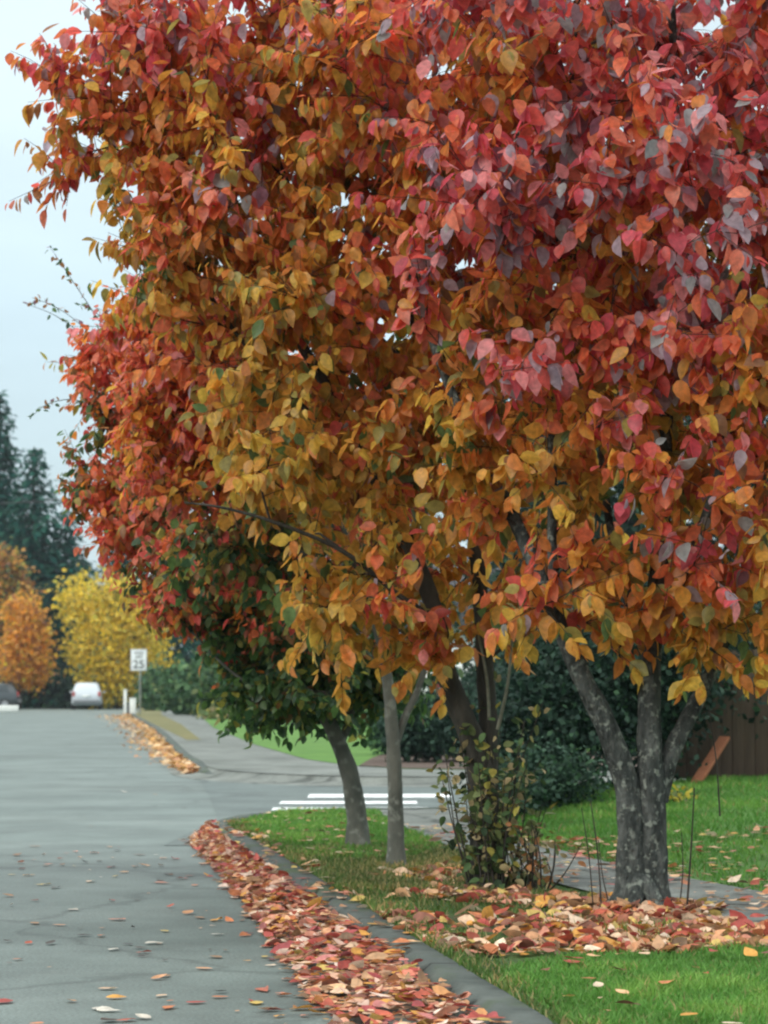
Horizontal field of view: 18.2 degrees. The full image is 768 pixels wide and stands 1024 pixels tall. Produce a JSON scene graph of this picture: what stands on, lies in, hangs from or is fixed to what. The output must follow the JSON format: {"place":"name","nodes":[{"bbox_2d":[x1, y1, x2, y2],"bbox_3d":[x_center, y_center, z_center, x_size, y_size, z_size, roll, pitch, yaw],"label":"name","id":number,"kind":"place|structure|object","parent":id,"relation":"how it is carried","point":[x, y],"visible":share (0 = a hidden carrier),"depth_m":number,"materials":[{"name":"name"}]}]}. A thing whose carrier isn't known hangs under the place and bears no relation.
{"place":"outdoors","nodes":[
{"label":"outdoors","id":0,"kind":"place"},
{"bbox_2d":[0,499,60,503],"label":"overhead cable","id":1,"kind":"object","parent":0,"point":[30,501],"visible":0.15,"depth_m":121.73,"materials":[{"name":"black rubber"}]},
{"bbox_2d":[136,709,199,739],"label":"verge","id":2,"kind":"structure","parent":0,"point":[158,718],"depth_m":76.74,"materials":[{"name":"plant"}]},
{"bbox_2d":[123,689,126,712],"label":"marker post","id":3,"kind":"object","parent":2,"relation":"on","point":[125,701],"visible":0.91,"depth_m":111.60,"materials":[{"name":"white plastic"}]},
{"bbox_2d":[131,649,146,714],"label":"speed sign","id":4,"kind":"object","parent":2,"relation":"on","point":[139,660],"visible":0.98,"depth_m":103.77,"materials":[{"name":"white metal"}]},
{"bbox_2d":[123,653,172,710],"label":"bush","id":5,"kind":"object","parent":2,"relation":"on","point":[149,701],"visible":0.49,"depth_m":123.91,"materials":[{"name":"green plant"}]},
{"bbox_2d":[0,709,454,1023],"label":"road","id":6,"kind":"structure","parent":0,"point":[67,776],"depth_m":13.76,"materials":[{"name":"grey asphalt"}]},
{"bbox_2d":[0,705,18,711],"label":"concrete barrier","id":7,"kind":"object","parent":6,"relation":"on","point":[9,708],"visible":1,"depth_m":130.43,"materials":[{"name":"white concrete"}]},
{"bbox_2d":[0,682,21,704],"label":"car","id":8,"kind":"object","parent":6,"relation":"on","point":[9,694],"visible":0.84,"depth_m":145.90,"materials":[{"name":"grey paint"}]},
{"bbox_2d":[70,682,104,709],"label":"car","id":9,"kind":"object","parent":6,"relation":"on","point":[86,693],"visible":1,"depth_m":143.47,"materials":[{"name":"silver metal"}]},
{"bbox_2d":[9,790,221,1008],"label":"fallen leaves","id":10,"kind":"object","parent":6,"relation":"on","point":[132,943],"visible":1,"depth_m":10.78,"materials":[{"name":"orange plant"}]},
{"bbox_2d":[95,713,201,773],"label":"fallen leaves","id":11,"kind":"object","parent":6,"relation":"on","point":[176,759],"visible":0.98,"depth_m":48.23,"materials":[{"name":"orange plant"}]},
{"bbox_2d":[0,846,313,1023],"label":"fallen leaves","id":12,"kind":"object","parent":6,"relation":"on","point":[104,1008],"visible":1,"depth_m":9.92,"materials":[{"name":"orange plant"}]},
{"bbox_2d":[131,708,216,774],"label":"kerb","id":13,"kind":"structure","parent":6,"relation":"on","point":[179,749],"depth_m":44.51,"materials":[{"name":"concrete"}]},
{"bbox_2d":[172,819,512,1023],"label":"fallen leaves","id":14,"kind":"object","parent":6,"relation":"on","point":[221,853],"visible":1,"depth_m":10.32,"materials":[{"name":"orange plant"}]},
{"bbox_2d":[163,780,500,845],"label":"side street","id":15,"kind":"structure","parent":0,"point":[229,799],"depth_m":26.68,"materials":[{"name":"grey asphalt"}]},
{"bbox_2d":[272,807,419,809],"bbox_3d":[-0.335,2.975,24.071,1.570,0.001,0.600,0,-4,0],"label":"crosswalk bar","id":16,"kind":"object","parent":15,"relation":"on","point":[275,808],"visible":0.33,"depth_m":24.31,"materials":[{"name":"paint"}]},
{"bbox_2d":[279,801,416,803],"bbox_3d":[-0.375,3.075,25.417,1.450,0.001,0.670,0,-4,0],"label":"crosswalk bar","id":17,"kind":"object","parent":15,"relation":"on","point":[338,802],"visible":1,"depth_m":25.39,"materials":[{"name":"paint"}]},
{"bbox_2d":[307,794,449,797],"bbox_3d":[-0.050,3.193,27.013,1.600,0.001,0.950,0,-4,0],"label":"crosswalk bar","id":18,"kind":"object","parent":15,"relation":"on","point":[365,795],"visible":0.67,"depth_m":27.07,"materials":[{"name":"paint"}]},
{"bbox_2d":[169,763,675,786],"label":"sidewalk","id":19,"kind":"structure","parent":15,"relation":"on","point":[227,775],"depth_m":30.52,"materials":[{"name":"concrete"}]},
{"bbox_2d":[135,709,609,776],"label":"sidewalk","id":20,"kind":"structure","parent":0,"point":[229,751],"depth_m":37.90,"materials":[{"name":"concrete"}]},
{"bbox_2d":[127,698,135,713],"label":"utility pedestal","id":21,"kind":"object","parent":20,"relation":"on","point":[131,708],"visible":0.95,"depth_m":109.53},
{"bbox_2d":[0,0,767,651],"label":"sky","id":22,"kind":"structure","parent":0,"point":[26,271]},
{"bbox_2d":[201,710,635,769],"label":"lawn","id":23,"kind":"structure","parent":0,"point":[320,749],"depth_m":45.64,"materials":[{"name":"green plant"}]},
{"bbox_2d":[147,650,202,714],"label":"bush","id":24,"kind":"object","parent":23,"relation":"on","point":[173,700],"visible":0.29,"depth_m":103.21,"materials":[{"name":"green plant"}]},
{"bbox_2d":[178,639,230,715],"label":"bush","id":25,"kind":"object","parent":23,"relation":"on","point":[203,685],"visible":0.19,"depth_m":97.05,"materials":[{"name":"green plant"}]},
{"bbox_2d":[191,701,243,724],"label":"bush","id":26,"kind":"object","parent":23,"relation":"on","point":[211,713],"visible":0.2,"depth_m":87.37,"materials":[{"name":"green plant"}]},
{"bbox_2d":[196,508,467,724],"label":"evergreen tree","id":27,"kind":"object","parent":23,"relation":"on","point":[380,614],"depth_m":74.36,"materials":[{"name":"green plant"}]},
{"bbox_2d":[361,752,636,768],"bbox_3d":[3.825,3.856,37.568,8.350,0.001,10.500,0,-4,0],"label":"mulch bed","id":28,"kind":"object","parent":23,"relation":"on","point":[379,760],"visible":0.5,"depth_m":34.94,"materials":[{"name":"brown soil"}]},
{"bbox_2d":[355,709,386,754],"bbox_3d":[0.018,3.559,39.794,1.040,1.054,1.318,0,-4,0],"label":"round shrub","id":29,"kind":"object","parent":28,"relation":"on","point":[375,731],"visible":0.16,"depth_m":39.64,"materials":[{"name":"green plant"}]},
{"bbox_2d":[373,666,499,761],"bbox_3d":[0.902,3.058,36.050,2.390,1.495,1.814,3,-5,-35],"label":"evergreen shrub","id":30,"kind":"object","parent":28,"relation":"on","point":[433,740],"visible":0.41,"depth_m":35.51,"materials":[{"name":"green plant"}]},
{"bbox_2d":[457,624,550,709],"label":"evergreen shrub","id":31,"kind":"object","parent":28,"relation":"on","point":[501,660],"visible":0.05,"depth_m":41.33,"materials":[{"name":"green plant"}]},
{"bbox_2d":[452,399,645,736],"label":"evergreen tree","id":32,"kind":"object","parent":23,"relation":"on","point":[493,577],"visible":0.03,"depth_m":45.74,"materials":[{"name":"green plant"}]},
{"bbox_2d":[397,554,733,697],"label":"house","id":33,"kind":"structure","parent":23,"relation":"on","point":[461,619],"depth_m":67.95,"materials":[{"name":"white"}]},
{"bbox_2d":[519,265,767,741],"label":"evergreen tree","id":34,"kind":"object","parent":23,"relation":"on","point":[632,521],"visible":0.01,"depth_m":47.72,"materials":[{"name":"green plant"}]},
{"bbox_2d":[644,257,767,611],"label":"evergreen tree","id":35,"kind":"object","parent":23,"relation":"on","point":[752,485],"depth_m":49.08,"materials":[{"name":"green plant"}]},
{"bbox_2d":[223,806,767,1023],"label":"verge","id":36,"kind":"structure","parent":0,"point":[515,957],"depth_m":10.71,"materials":[{"name":"green plant"}]},
{"bbox_2d":[22,245,463,846],"bbox_3d":[-0.992,0.245,16.572,3.060,4.179,2.089,0,-4,0],"label":"street tree","id":37,"kind":"object","parent":36,"relation":"on","point":[250,645],"visible":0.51,"depth_m":16.27,"materials":[{"name":"green plant"}]},
{"bbox_2d":[67,266,446,865],"bbox_3d":[-0.665,0.323,14.691,2.504,3.736,2.047,0,-4,0],"label":"street tree","id":38,"kind":"object","parent":36,"relation":"on","point":[152,416],"visible":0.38,"depth_m":14.46,"materials":[{"name":"red plant"}]},
{"bbox_2d":[5,0,629,885],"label":"street tree","id":39,"kind":"object","parent":36,"relation":"on","point":[185,160],"visible":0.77,"depth_m":12.94,"materials":[{"name":"orange plant"}]},
{"bbox_2d":[241,806,441,852],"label":"fallen leaves","id":40,"kind":"object","parent":36,"relation":"on","point":[431,839],"visible":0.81,"depth_m":17.31,"materials":[{"name":"orange plant"}]},
{"bbox_2d":[211,820,482,956],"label":"fallen leaves","id":41,"kind":"object","parent":36,"relation":"on","point":[238,832],"visible":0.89,"depth_m":12.70,"materials":[{"name":"orange plant"}]},
{"bbox_2d":[426,671,549,890],"bbox_3d":[0.565,1.495,13.029,0.681,1.269,0.772,0,-4,0],"label":"shrub","id":42,"kind":"object","parent":36,"relation":"on","point":[501,832],"visible":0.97,"depth_m":12.95,"materials":[{"name":"green plant"}]},
{"bbox_2d":[256,0,767,907],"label":"street tree","id":43,"kind":"object","parent":36,"relation":"on","point":[620,348],"visible":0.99,"depth_m":11.55,"materials":[{"name":"red plant"}]},
{"bbox_2d":[501,786,557,888],"bbox_3d":[0.729,1.806,13.150,0.437,0.623,0.479,0,-4,0],"label":"weed","id":44,"kind":"object","parent":36,"relation":"on","point":[512,848],"visible":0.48,"depth_m":13.10,"materials":[{"name":"green plant"}]},
{"bbox_2d":[505,810,593,891],"bbox_3d":[0.884,1.849,12.925,0.478,0.473,0.474,0,-4,0],"label":"weed","id":45,"kind":"object","parent":36,"relation":"on","point":[538,877],"visible":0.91,"depth_m":12.85,"materials":[{"name":"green plant"}]},
{"bbox_2d":[343,860,767,955],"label":"fallen leaves","id":46,"kind":"object","parent":36,"relation":"on","point":[583,933],"visible":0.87,"depth_m":10.75,"materials":[{"name":"orange plant"}]},
{"bbox_2d":[551,894,727,913],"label":"fallen leaves","id":47,"kind":"object","parent":36,"relation":"on","point":[574,902],"visible":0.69,"depth_m":11.62,"materials":[{"name":"orange plant"}]},
{"bbox_2d":[541,939,767,1022],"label":"fallen leaves","id":48,"kind":"object","parent":36,"relation":"on","point":[750,951],"visible":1,"depth_m":9.31,"materials":[{"name":"orange plant"}]},
{"bbox_2d":[380,808,767,922],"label":"sidewalk","id":49,"kind":"structure","parent":0,"point":[421,818],"depth_m":13.74,"materials":[{"name":"concrete"}]},
{"bbox_2d":[408,823,767,916],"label":"fallen leaves","id":50,"kind":"object","parent":49,"relation":"on","point":[731,879],"visible":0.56,"depth_m":13.34,"materials":[{"name":"orange plant"}]},
{"bbox_2d":[499,773,767,890],"bbox_3d":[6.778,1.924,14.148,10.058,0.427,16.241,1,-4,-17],"label":"lawn","id":51,"kind":"structure","parent":0,"point":[762,863],"depth_m":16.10,"materials":[{"name":"green plant"}]},
{"bbox_2d":[496,727,612,815],"bbox_3d":[1.284,2.103,19.322,1.180,0.744,1.263,0,-4,0],"label":"evergreen shrub","id":52,"kind":"object","parent":51,"relation":"on","point":[563,776],"visible":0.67,"depth_m":19.24,"materials":[{"name":"green plant"}]},
{"bbox_2d":[443,580,682,796],"bbox_3d":[1.632,1.437,20.483,1.782,2.042,2.346,-4,-6,43],"label":"evergreen shrub","id":53,"kind":"object","parent":51,"relation":"on","point":[568,714],"visible":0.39,"depth_m":20.08,"materials":[{"name":"green plant"}]},
{"bbox_2d":[541,823,767,885],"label":"fallen leaves","id":54,"kind":"object","parent":51,"relation":"on","point":[755,881],"visible":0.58,"depth_m":15.64,"materials":[{"name":"orange plant"}]},
{"bbox_2d":[579,588,755,782],"bbox_3d":[2.348,1.417,21.136,2.005,2.059,1.978,0,-4,0],"label":"evergreen shrub","id":55,"kind":"object","parent":51,"relation":"on","point":[673,714],"visible":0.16,"depth_m":20.80,"materials":[{"name":"green plant"}]},
{"bbox_2d":[668,784,702,802],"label":"weed","id":56,"kind":"object","parent":51,"relation":"on","point":[677,795],"visible":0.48,"depth_m":19.18,"materials":[{"name":"yellow plant"}]},
{"bbox_2d":[691,736,729,782],"bbox_3d":[2.864,2.206,21.145,0.100,0.445,0.808,-2,-5,28],"label":"plank","id":57,"kind":"object","parent":51,"relation":"on","point":[703,770],"visible":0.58,"depth_m":21.17,"materials":[{"name":"brown wood"}]},
{"bbox_2d":[664,649,767,778],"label":"fence","id":58,"kind":"object","parent":51,"relation":"on","point":[745,751],"visible":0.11,"depth_m":21.64,"materials":[{"name":"brown wood"}]},
{"bbox_2d":[682,601,767,738],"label":"evergreen shrub","id":59,"kind":"object","parent":51,"relation":"on","point":[756,709],"visible":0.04,"depth_m":21.62,"materials":[{"name":"green plant"}]},
{"label":"ground","id":60,"kind":"structure","parent":0,"visible":0},
{"bbox_2d":[0,537,51,662],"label":"orange tree","id":61,"kind":"object","parent":60,"relation":"on","point":[13,581],"visible":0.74,"depth_m":155.34,"materials":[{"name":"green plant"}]},
{"bbox_2d":[0,390,53,564],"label":"conifer","id":62,"kind":"object","parent":60,"relation":"on","point":[8,459],"visible":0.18,"depth_m":176.34,"materials":[{"name":"green plant"}]},
{"bbox_2d":[0,583,70,708],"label":"orange tree","id":63,"kind":"object","parent":60,"relation":"on","point":[24,663],"visible":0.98,"depth_m":147.10,"materials":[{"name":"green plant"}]},
{"bbox_2d":[0,446,81,640],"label":"conifer","id":64,"kind":"object","parent":60,"relation":"on","point":[35,541],"visible":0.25,"depth_m":169.91,"materials":[{"name":"green plant"}]},
{"bbox_2d":[22,580,97,708],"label":"conifer","id":65,"kind":"object","parent":60,"relation":"on","point":[56,623],"visible":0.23,"depth_m":159.31,"materials":[{"name":"green plant"}]},
{"bbox_2d":[45,510,96,606],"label":"conifer","id":66,"kind":"object","parent":60,"relation":"on","point":[70,542],"visible":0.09,"depth_m":171.96,"materials":[{"name":"green plant"}]},
{"bbox_2d":[54,557,104,707],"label":"conifer","id":67,"kind":"object","parent":60,"relation":"on","point":[86,567],"visible":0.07,"depth_m":161.82,"materials":[{"name":"green plant"}]},
{"bbox_2d":[0,644,199,708],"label":"hedge","id":68,"kind":"object","parent":60,"relation":"on","point":[65,688],"visible":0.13,"depth_m":156.66,"materials":[{"name":"green plant"}]},
{"bbox_2d":[89,550,145,591],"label":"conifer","id":69,"kind":"object","parent":60,"relation":"on","point":[126,562],"visible":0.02,"depth_m":167.73,"materials":[{"name":"green plant"}]},
{"bbox_2d":[45,563,194,708],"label":"yellow tree","id":70,"kind":"object","parent":60,"relation":"on","point":[106,651],"visible":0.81,"depth_m":148.58,"materials":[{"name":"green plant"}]},
{"bbox_2d":[103,576,203,708],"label":"conifer","id":71,"kind":"object","parent":60,"relation":"on","point":[184,649],"visible":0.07,"depth_m":156.85,"materials":[{"name":"green plant"}]},
{"bbox_2d":[181,633,210,663],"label":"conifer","id":72,"kind":"object","parent":60,"relation":"on","point":[196,644],"visible":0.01,"depth_m":168.88,"materials":[{"name":"green plant"}]},
{"bbox_2d":[211,807,555,1023],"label":"kerb","id":73,"kind":"structure","parent":60,"relation":"on","point":[436,965],"depth_m":9.79,"materials":[{"name":"concrete"}]}
]}

